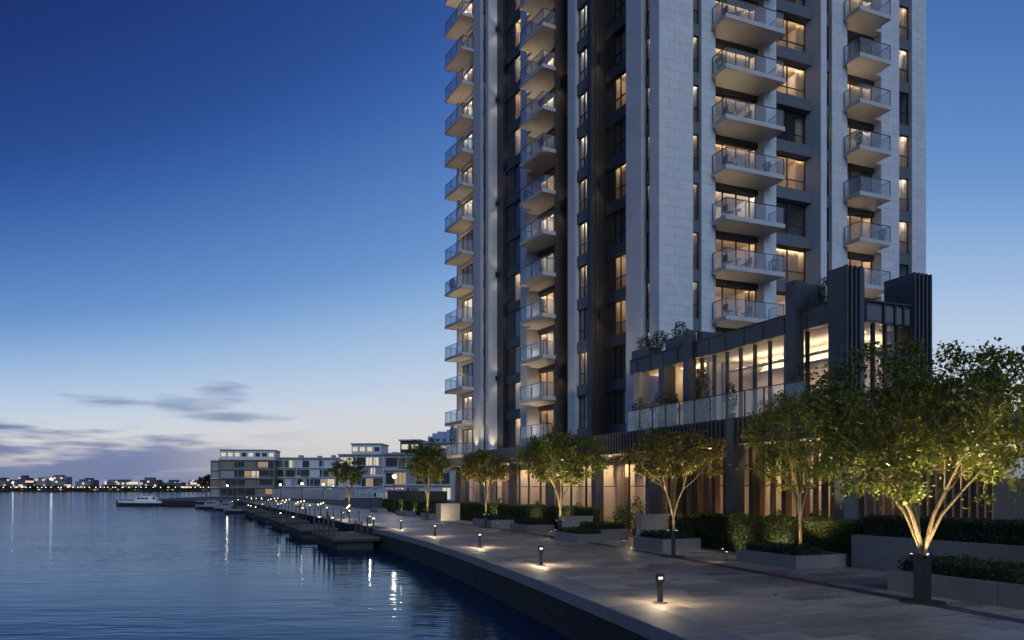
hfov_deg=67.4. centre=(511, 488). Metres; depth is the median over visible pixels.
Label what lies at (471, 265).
window
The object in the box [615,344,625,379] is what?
window
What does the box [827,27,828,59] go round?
window
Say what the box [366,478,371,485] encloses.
window
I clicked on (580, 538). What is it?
planter
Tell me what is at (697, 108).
window
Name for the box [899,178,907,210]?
window
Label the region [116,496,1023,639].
promenade
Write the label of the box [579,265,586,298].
window
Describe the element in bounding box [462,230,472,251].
window
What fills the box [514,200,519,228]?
window
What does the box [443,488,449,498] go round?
window
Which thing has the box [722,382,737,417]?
potted shrub
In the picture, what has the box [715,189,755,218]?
window
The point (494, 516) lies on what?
hedge
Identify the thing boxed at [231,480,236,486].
window
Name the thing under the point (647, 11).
window
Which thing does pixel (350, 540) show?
jetty
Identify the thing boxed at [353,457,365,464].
window
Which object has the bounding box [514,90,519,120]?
window
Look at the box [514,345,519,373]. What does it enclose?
window
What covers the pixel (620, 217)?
window
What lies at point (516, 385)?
window
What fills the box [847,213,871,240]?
window
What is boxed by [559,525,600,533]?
hedge
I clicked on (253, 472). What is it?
window
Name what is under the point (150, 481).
shore building
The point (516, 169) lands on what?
window
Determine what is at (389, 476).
window
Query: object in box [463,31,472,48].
window
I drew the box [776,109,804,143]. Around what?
window
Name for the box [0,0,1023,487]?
sky
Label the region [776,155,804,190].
window
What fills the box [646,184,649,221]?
window
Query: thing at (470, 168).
window
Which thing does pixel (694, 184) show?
window
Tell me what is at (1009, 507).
wing
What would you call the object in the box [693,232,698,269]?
window
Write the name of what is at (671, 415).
potted shrub
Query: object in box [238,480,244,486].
window
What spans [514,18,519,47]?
window
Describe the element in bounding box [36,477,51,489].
shore building
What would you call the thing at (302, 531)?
jetty
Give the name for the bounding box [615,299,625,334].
window
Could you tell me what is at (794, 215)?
window
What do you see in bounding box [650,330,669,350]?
potted shrub
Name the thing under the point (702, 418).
potted shrub
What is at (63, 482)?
shore building
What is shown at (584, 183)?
window
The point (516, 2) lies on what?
window
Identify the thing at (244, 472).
apartment block
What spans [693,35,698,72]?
window
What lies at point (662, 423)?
potted shrub
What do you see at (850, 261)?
window
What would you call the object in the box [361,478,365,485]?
window
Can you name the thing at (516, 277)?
window
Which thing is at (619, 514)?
potted shrub
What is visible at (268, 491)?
window
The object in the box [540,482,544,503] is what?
shopfront window
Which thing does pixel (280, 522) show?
jetty
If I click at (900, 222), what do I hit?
window
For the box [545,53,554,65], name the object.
window
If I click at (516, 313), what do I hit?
window
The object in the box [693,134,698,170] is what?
window
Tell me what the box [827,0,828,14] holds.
window
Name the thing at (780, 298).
window
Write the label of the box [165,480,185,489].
shore building
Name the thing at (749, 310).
balcony chair
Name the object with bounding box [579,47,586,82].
window
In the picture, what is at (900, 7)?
window
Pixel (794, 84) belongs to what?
window
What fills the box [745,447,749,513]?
shopfront window
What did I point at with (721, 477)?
shopfront window
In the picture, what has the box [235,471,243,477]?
window
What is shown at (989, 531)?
hedge
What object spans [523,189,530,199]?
balcony plant
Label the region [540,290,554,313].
window
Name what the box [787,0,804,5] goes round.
window
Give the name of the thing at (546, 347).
window
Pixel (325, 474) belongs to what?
window
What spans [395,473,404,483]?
window
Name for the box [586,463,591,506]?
shopfront window
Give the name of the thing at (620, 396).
window
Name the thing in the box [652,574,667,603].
bollard light
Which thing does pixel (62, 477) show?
shore building
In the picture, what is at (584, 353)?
window
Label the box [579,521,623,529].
hedge
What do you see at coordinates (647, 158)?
window
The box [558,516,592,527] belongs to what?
garden wall
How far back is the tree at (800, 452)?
29.84 m
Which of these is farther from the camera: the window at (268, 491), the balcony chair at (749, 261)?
the window at (268, 491)
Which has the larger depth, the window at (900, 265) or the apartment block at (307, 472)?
the apartment block at (307, 472)
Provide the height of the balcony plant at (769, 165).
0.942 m
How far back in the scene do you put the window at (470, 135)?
75.21 m
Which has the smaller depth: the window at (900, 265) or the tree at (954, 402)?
the tree at (954, 402)
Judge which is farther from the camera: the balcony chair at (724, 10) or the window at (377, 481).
the window at (377, 481)
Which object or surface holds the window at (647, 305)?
in the apartment tower at (608, 135)
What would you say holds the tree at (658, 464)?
on the promenade
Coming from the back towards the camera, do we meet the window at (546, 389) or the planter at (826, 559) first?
the window at (546, 389)
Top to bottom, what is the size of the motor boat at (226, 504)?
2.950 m
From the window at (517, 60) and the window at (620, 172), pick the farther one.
the window at (517, 60)
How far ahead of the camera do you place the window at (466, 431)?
76.24 m
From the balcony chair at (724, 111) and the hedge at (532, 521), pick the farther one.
the hedge at (532, 521)
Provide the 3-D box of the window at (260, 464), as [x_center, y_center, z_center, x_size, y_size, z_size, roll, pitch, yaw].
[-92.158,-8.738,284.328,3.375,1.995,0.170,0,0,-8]
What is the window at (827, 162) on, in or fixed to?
in the apartment tower at (608, 135)
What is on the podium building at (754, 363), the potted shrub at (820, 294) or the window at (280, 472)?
the potted shrub at (820, 294)
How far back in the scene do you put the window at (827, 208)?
54.38 m
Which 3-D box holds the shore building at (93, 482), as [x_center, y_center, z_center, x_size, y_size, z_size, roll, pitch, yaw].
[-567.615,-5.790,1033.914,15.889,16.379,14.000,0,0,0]
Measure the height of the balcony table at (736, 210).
0.710 m
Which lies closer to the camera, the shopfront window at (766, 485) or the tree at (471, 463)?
the shopfront window at (766, 485)
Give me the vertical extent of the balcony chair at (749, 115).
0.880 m
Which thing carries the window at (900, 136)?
in the apartment tower at (608, 135)
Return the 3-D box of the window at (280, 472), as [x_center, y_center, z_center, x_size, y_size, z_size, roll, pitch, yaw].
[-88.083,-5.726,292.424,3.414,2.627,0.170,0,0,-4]
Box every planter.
[370,508,386,512]
[395,510,415,515]
[420,513,435,518]
[473,518,514,527]
[510,523,553,531]
[554,531,606,542]
[575,527,628,540]
[633,536,700,551]
[736,549,850,568]
[851,534,1023,571]
[887,569,1023,609]
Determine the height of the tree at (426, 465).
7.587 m
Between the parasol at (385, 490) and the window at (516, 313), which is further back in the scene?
the parasol at (385, 490)
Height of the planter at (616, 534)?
0.660 m
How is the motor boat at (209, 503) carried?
on the water
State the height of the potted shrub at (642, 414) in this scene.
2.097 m
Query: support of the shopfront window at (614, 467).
in the podium building at (754, 363)
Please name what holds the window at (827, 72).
in the apartment tower at (608, 135)
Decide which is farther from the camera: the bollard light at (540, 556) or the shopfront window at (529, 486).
the shopfront window at (529, 486)
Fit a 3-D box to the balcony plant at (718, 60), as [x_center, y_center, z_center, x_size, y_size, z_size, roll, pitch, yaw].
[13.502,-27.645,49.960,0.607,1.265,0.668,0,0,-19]
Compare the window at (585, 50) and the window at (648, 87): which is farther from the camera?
the window at (585, 50)
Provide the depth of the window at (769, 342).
38.57 m
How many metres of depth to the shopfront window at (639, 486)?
48.06 m
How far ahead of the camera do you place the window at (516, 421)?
68.73 m
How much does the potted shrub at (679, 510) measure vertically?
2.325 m
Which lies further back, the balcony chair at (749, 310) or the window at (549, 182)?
the window at (549, 182)
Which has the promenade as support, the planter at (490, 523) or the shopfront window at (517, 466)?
the planter at (490, 523)
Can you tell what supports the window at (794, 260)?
in the apartment tower at (608, 135)
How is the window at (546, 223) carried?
in the apartment tower at (608, 135)
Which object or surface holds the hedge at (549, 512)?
on the promenade
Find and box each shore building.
[0,478,12,489]
[9,480,17,487]
[18,475,33,489]
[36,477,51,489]
[49,475,71,487]
[51,479,70,489]
[75,479,89,489]
[82,478,98,489]
[104,480,118,483]
[115,479,137,489]
[140,477,161,489]
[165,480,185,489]
[188,481,202,489]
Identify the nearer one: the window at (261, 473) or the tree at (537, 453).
the tree at (537, 453)
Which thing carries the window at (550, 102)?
in the apartment tower at (608, 135)
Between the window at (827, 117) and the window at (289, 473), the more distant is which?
the window at (289, 473)
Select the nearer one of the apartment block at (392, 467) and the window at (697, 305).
the window at (697, 305)
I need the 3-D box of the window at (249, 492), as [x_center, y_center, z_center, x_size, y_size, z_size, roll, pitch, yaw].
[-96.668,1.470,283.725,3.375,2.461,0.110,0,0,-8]
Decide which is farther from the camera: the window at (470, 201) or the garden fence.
the garden fence
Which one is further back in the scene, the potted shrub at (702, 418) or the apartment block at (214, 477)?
the apartment block at (214, 477)
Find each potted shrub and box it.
[612,505,629,528]
[625,495,644,536]
[630,398,647,429]
[635,335,654,348]
[649,391,674,426]
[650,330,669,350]
[663,392,682,425]
[663,500,682,513]
[670,321,687,336]
[692,373,713,422]
[697,509,709,514]
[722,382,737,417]
[770,509,784,516]
[786,362,813,403]
[808,507,829,518]
[812,277,827,305]
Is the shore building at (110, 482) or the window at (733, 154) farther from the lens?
the shore building at (110, 482)
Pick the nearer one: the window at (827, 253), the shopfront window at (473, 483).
the window at (827, 253)
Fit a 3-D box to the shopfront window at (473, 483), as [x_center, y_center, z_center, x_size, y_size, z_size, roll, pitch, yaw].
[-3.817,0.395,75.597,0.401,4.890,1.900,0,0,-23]
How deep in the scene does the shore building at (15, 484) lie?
1051.22 m
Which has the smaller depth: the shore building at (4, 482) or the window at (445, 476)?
the window at (445, 476)
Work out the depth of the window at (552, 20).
62.95 m
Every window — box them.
[221,489,227,495]
[228,489,232,495]
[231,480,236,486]
[235,462,243,466]
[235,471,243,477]
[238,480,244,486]
[238,489,244,495]
[245,471,250,477]
[246,489,254,495]
[252,471,258,477]
[258,462,267,466]
[259,471,268,475]
[259,480,271,484]
[266,489,271,493]
[268,462,272,468]
[278,470,283,476]
[278,479,283,485]
[286,470,294,476]
[301,470,308,476]
[302,461,308,466]
[307,479,312,485]
[314,479,319,485]
[320,470,328,476]
[328,479,333,485]
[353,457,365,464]
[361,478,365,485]
[366,457,377,464]
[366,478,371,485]
[374,478,382,485]
[386,458,396,466]
[386,473,393,483]
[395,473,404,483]
[416,476,427,483]
[441,473,448,483]
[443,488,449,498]
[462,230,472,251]
[462,263,472,284]
[462,296,472,318]
[462,329,472,352]
[462,362,472,386]
[462,395,472,420]
[462,428,472,452]
[463,0,472,14]
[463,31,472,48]
[463,64,472,81]
[463,97,472,115]
[463,130,472,149]
[463,163,472,183]
[463,197,472,217]
[468,478,475,501]
[514,0,519,11]
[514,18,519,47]
[514,54,519,84]
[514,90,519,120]
[514,128,519,156]
[514,163,519,192]
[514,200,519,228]
[514,236,520,264]
[514,273,519,300]
[514,309,519,337]
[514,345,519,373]
[514,382,519,409]
[514,418,519,446]
[517,466,518,503]
[519,464,527,503]
[528,463,539,503]
[540,93,554,107]
[540,132,554,148]
[540,172,554,189]
[540,211,554,231]
[540,251,554,272]
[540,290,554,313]
[540,329,554,354]
[540,369,554,396]
[540,408,554,437]
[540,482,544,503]
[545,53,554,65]
[546,14,554,24]
[561,461,570,505]
[571,460,585,506]
[579,4,586,39]
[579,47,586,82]
[579,91,586,125]
[579,134,586,168]
[579,178,586,212]
[579,221,586,255]
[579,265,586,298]
[579,308,586,341]
[579,352,586,384]
[579,395,586,427]
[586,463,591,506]
[602,458,615,521]
[615,0,625,20]
[615,26,625,65]
[615,71,625,110]
[615,117,625,154]
[615,162,625,199]
[615,208,625,244]
[615,253,625,289]
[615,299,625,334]
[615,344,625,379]
[615,389,625,424]
[628,459,644,533]
[646,0,649,25]
[646,37,649,74]
[646,86,649,123]
[646,135,649,172]
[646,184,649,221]
[646,233,649,270]
[646,282,649,319]
[693,0,698,23]
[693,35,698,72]
[693,85,698,121]
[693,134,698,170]
[693,183,698,220]
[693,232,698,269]
[693,281,698,318]
[696,363,723,422]
[700,337,784,420]
[715,0,755,21]
[715,45,755,70]
[715,93,755,120]
[715,141,755,169]
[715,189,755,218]
[715,237,755,268]
[715,285,755,317]
[720,453,722,513]
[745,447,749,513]
[750,447,769,515]
[776,16,804,51]
[776,62,804,97]
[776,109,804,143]
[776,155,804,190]
[776,201,804,236]
[776,247,804,282]
[776,294,784,316]
[776,447,795,516]
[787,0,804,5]
[805,331,809,393]
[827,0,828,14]
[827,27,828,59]
[827,72,828,105]
[827,117,828,150]
[827,162,828,195]
[827,208,828,241]
[827,253,828,286]
[828,478,828,518]
[847,0,871,13]
[847,37,871,59]
[847,81,871,104]
[847,125,871,150]
[847,169,871,195]
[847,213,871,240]
[847,257,871,283]
[866,323,907,402]
[899,5,907,39]
[899,49,907,82]
[899,92,907,125]
[899,135,907,167]
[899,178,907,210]
[899,221,907,253]
[899,264,907,276]
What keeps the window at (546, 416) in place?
in the apartment tower at (608, 135)
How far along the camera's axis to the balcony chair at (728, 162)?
49.59 m
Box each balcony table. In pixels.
[732,109,741,115]
[732,159,741,165]
[732,208,740,215]
[733,11,741,15]
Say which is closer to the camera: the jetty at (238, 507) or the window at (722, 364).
the window at (722, 364)
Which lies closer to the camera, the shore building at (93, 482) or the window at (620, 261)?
the window at (620, 261)
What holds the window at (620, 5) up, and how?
in the apartment tower at (608, 135)
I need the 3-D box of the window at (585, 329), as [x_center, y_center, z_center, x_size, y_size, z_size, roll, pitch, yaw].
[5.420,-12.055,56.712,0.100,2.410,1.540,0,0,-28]
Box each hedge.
[381,498,410,511]
[409,500,442,514]
[422,505,435,512]
[458,501,527,520]
[476,513,511,519]
[513,516,549,524]
[524,503,601,530]
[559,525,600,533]
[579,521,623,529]
[638,529,695,538]
[666,513,701,542]
[699,512,862,553]
[745,541,822,555]
[860,514,1023,545]
[897,553,1023,584]
[927,517,1022,521]
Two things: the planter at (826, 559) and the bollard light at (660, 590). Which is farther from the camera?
the planter at (826, 559)
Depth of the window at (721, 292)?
53.38 m
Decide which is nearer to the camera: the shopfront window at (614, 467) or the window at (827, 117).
the shopfront window at (614, 467)
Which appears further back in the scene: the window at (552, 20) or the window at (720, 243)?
the window at (552, 20)
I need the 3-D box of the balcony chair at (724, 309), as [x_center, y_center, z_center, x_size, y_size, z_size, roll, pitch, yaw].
[14.003,-11.452,49.687,0.470,0.880,0.460,0,0,-22]
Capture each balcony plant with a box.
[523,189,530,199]
[539,299,546,312]
[715,54,724,69]
[762,161,771,171]
[770,255,779,271]
[854,130,863,145]
[878,227,886,240]
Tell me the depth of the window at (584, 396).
56.85 m
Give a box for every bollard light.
[433,524,436,536]
[476,532,483,547]
[537,546,545,565]
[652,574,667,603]
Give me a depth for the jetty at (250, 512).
115.20 m
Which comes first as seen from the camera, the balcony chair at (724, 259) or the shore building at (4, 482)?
the balcony chair at (724, 259)
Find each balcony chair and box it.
[723,5,733,14]
[723,104,733,114]
[723,154,733,163]
[723,204,733,213]
[723,254,733,262]
[723,303,732,312]
[741,306,751,314]
[742,257,751,265]
[744,110,751,118]
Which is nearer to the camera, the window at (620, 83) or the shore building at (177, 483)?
the window at (620, 83)
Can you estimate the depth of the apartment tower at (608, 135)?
55.66 m
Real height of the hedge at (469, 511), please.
1.792 m
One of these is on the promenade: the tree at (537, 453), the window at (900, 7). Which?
the tree at (537, 453)
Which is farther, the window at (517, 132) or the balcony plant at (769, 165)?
the window at (517, 132)
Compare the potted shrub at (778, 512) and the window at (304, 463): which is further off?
the window at (304, 463)
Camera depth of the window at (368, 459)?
244.62 m
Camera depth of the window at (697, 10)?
50.12 m
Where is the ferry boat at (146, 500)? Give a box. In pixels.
[118,494,162,505]
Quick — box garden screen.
[272,489,344,499]
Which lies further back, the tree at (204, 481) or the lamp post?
the tree at (204, 481)
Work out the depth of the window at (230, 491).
282.66 m
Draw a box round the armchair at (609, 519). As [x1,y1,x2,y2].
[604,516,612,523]
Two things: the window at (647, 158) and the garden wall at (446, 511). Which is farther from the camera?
the garden wall at (446, 511)
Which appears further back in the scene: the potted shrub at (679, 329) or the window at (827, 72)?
the window at (827, 72)
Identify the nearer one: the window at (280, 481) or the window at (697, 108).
the window at (697, 108)
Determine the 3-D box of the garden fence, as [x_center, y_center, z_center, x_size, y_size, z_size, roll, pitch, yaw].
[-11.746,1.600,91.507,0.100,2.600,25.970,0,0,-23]
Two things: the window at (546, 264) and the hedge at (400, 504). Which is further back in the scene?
the hedge at (400, 504)
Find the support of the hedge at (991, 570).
on the planter at (1002, 594)
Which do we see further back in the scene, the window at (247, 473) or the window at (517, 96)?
the window at (247, 473)
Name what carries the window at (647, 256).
in the apartment tower at (608, 135)
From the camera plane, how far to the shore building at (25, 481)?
1013.08 m
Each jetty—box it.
[232,499,256,508]
[242,500,271,516]
[254,503,288,522]
[268,505,309,529]
[284,511,337,538]
[311,515,379,549]
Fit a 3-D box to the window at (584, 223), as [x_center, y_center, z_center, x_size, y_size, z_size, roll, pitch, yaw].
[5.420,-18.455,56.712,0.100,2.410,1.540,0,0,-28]
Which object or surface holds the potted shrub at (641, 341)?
on the podium building at (754, 363)
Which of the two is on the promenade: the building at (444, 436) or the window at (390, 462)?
the building at (444, 436)
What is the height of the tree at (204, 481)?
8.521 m
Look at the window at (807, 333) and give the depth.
34.41 m
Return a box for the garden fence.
[387,491,446,502]
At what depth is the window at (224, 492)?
282.38 m
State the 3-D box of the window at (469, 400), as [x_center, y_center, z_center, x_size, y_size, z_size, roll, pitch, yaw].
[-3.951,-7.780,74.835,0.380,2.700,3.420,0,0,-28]
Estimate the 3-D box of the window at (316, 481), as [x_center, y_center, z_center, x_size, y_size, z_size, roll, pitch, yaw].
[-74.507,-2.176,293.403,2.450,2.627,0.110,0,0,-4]
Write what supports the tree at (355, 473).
on the promenade
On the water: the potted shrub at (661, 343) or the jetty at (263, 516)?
the jetty at (263, 516)
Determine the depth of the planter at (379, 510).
91.26 m
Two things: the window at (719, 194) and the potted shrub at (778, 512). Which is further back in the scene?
the window at (719, 194)
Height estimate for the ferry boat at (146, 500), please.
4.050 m
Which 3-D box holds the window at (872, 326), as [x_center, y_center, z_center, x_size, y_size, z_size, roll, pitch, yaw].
[16.034,-5.193,33.125,2.780,3.706,0.180,0,0,-23]
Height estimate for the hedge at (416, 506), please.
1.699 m
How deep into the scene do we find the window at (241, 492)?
283.21 m
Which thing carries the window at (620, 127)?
in the apartment tower at (608, 135)
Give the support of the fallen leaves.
on the promenade
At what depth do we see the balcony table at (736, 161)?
49.99 m
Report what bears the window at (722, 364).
in the podium building at (754, 363)
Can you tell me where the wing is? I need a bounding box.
[997,447,1023,519]
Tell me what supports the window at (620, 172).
in the apartment tower at (608, 135)
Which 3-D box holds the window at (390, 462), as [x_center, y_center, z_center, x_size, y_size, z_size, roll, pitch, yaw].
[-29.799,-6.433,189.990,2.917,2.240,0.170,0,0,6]
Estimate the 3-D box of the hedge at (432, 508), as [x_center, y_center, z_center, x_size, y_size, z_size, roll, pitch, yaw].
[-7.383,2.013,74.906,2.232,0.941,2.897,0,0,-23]
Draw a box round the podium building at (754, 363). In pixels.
[438,264,1023,535]
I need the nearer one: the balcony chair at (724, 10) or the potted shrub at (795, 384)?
the potted shrub at (795, 384)
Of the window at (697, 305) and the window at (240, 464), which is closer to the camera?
the window at (697, 305)
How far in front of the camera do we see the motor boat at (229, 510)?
130.12 m
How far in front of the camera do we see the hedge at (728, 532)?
32.74 m
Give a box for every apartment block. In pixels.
[210,458,219,495]
[218,449,280,495]
[277,455,337,488]
[338,443,398,497]
[382,439,455,499]
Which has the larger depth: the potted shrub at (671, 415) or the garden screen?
the garden screen
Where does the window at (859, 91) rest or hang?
in the apartment tower at (608, 135)
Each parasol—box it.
[359,488,372,492]
[368,488,381,507]
[377,488,393,492]
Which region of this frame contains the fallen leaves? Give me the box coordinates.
[494,532,1019,630]
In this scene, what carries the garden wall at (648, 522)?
on the promenade
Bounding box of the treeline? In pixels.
[0,484,209,489]
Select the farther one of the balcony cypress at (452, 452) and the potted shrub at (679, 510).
the balcony cypress at (452, 452)
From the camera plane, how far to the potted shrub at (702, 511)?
39.03 m
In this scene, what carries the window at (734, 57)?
in the apartment tower at (608, 135)
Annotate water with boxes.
[0,489,570,639]
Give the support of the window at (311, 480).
in the apartment block at (307, 472)
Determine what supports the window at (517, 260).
in the apartment tower at (608, 135)
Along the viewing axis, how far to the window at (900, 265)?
58.16 m
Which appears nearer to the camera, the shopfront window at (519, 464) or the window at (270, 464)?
the shopfront window at (519, 464)
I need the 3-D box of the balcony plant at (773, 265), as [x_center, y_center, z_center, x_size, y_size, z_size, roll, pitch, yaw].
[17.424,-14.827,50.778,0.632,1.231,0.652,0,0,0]
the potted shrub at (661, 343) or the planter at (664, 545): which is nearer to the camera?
the planter at (664, 545)
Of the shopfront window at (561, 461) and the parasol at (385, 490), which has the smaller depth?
the shopfront window at (561, 461)
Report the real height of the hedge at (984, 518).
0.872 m
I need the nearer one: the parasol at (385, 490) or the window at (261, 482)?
the parasol at (385, 490)
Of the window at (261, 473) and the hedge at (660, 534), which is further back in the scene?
the window at (261, 473)
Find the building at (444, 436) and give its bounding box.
[428,428,456,442]
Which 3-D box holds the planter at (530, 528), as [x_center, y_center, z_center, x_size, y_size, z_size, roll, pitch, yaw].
[1.363,2.695,52.893,2.000,0.490,3.000,0,0,-23]
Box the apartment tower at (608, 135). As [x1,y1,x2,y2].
[445,0,925,458]
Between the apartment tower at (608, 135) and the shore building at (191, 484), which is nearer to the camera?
the apartment tower at (608, 135)
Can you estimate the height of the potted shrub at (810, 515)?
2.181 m
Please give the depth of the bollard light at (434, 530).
46.32 m
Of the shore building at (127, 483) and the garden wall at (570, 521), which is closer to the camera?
the garden wall at (570, 521)
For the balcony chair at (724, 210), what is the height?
0.880 m
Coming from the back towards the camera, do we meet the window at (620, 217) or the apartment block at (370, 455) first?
the apartment block at (370, 455)
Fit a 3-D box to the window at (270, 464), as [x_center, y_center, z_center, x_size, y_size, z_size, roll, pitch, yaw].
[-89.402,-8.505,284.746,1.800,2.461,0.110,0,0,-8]
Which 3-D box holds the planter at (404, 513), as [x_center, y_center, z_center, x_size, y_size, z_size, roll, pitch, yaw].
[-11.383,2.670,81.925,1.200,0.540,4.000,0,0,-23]
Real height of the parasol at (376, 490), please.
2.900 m
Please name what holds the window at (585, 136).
in the apartment tower at (608, 135)
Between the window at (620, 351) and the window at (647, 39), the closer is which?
the window at (647, 39)
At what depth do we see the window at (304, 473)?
293.02 m
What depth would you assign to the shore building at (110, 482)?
1065.45 m
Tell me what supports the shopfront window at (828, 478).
in the podium building at (754, 363)
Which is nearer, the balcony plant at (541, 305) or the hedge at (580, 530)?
the hedge at (580, 530)
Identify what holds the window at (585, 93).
in the apartment tower at (608, 135)
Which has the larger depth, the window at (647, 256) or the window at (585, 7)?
the window at (585, 7)
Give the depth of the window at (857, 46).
56.45 m
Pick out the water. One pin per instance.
(88, 566)
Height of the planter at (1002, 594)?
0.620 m
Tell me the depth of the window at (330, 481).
293.71 m
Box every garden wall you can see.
[435,503,459,520]
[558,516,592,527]
[636,514,670,535]
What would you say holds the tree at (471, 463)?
on the promenade
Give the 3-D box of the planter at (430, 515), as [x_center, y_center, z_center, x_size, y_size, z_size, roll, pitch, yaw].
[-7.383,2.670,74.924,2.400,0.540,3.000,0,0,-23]
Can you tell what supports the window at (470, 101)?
in the apartment tower at (608, 135)
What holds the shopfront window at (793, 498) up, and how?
in the podium building at (754, 363)
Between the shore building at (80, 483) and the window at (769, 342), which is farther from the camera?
the shore building at (80, 483)
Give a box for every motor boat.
[195,499,219,508]
[213,501,233,509]
[223,508,244,512]
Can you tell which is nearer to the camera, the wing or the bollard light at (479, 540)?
the bollard light at (479, 540)
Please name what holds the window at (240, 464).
in the apartment block at (244, 472)
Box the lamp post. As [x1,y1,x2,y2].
[393,475,395,512]
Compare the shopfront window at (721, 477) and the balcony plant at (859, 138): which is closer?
the shopfront window at (721, 477)
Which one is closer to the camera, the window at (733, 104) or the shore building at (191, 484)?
the window at (733, 104)
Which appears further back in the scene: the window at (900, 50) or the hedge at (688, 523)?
the window at (900, 50)
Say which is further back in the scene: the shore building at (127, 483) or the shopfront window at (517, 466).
the shore building at (127, 483)
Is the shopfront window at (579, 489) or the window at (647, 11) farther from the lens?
the shopfront window at (579, 489)
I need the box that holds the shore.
[0,490,209,491]
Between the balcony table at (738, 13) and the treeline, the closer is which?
the balcony table at (738, 13)
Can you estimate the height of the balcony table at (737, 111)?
0.710 m
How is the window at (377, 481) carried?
in the apartment block at (370, 455)
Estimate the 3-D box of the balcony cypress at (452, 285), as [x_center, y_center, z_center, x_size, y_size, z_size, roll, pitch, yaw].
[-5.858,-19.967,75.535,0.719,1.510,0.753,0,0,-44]
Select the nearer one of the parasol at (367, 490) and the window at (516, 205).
the window at (516, 205)
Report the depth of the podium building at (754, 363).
37.33 m
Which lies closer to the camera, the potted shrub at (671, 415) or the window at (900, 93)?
the potted shrub at (671, 415)
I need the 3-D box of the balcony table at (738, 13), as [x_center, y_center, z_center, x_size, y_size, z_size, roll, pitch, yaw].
[14.634,-30.567,50.004,0.595,0.710,0.595,0,0,0]
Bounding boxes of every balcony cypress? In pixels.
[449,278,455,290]
[449,421,455,454]
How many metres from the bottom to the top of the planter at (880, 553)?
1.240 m
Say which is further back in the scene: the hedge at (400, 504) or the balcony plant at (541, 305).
the hedge at (400, 504)
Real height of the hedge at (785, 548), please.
0.482 m
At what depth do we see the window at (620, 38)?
54.94 m
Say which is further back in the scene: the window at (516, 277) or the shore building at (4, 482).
the shore building at (4, 482)
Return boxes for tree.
[196,474,209,495]
[326,458,368,505]
[397,438,454,519]
[449,448,516,527]
[511,420,618,538]
[615,425,733,557]
[735,385,879,545]
[789,329,1023,604]
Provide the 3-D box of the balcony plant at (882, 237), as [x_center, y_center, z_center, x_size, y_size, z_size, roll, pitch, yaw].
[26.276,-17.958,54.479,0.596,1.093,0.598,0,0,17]
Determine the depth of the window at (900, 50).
57.66 m
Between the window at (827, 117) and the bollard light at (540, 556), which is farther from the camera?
the window at (827, 117)

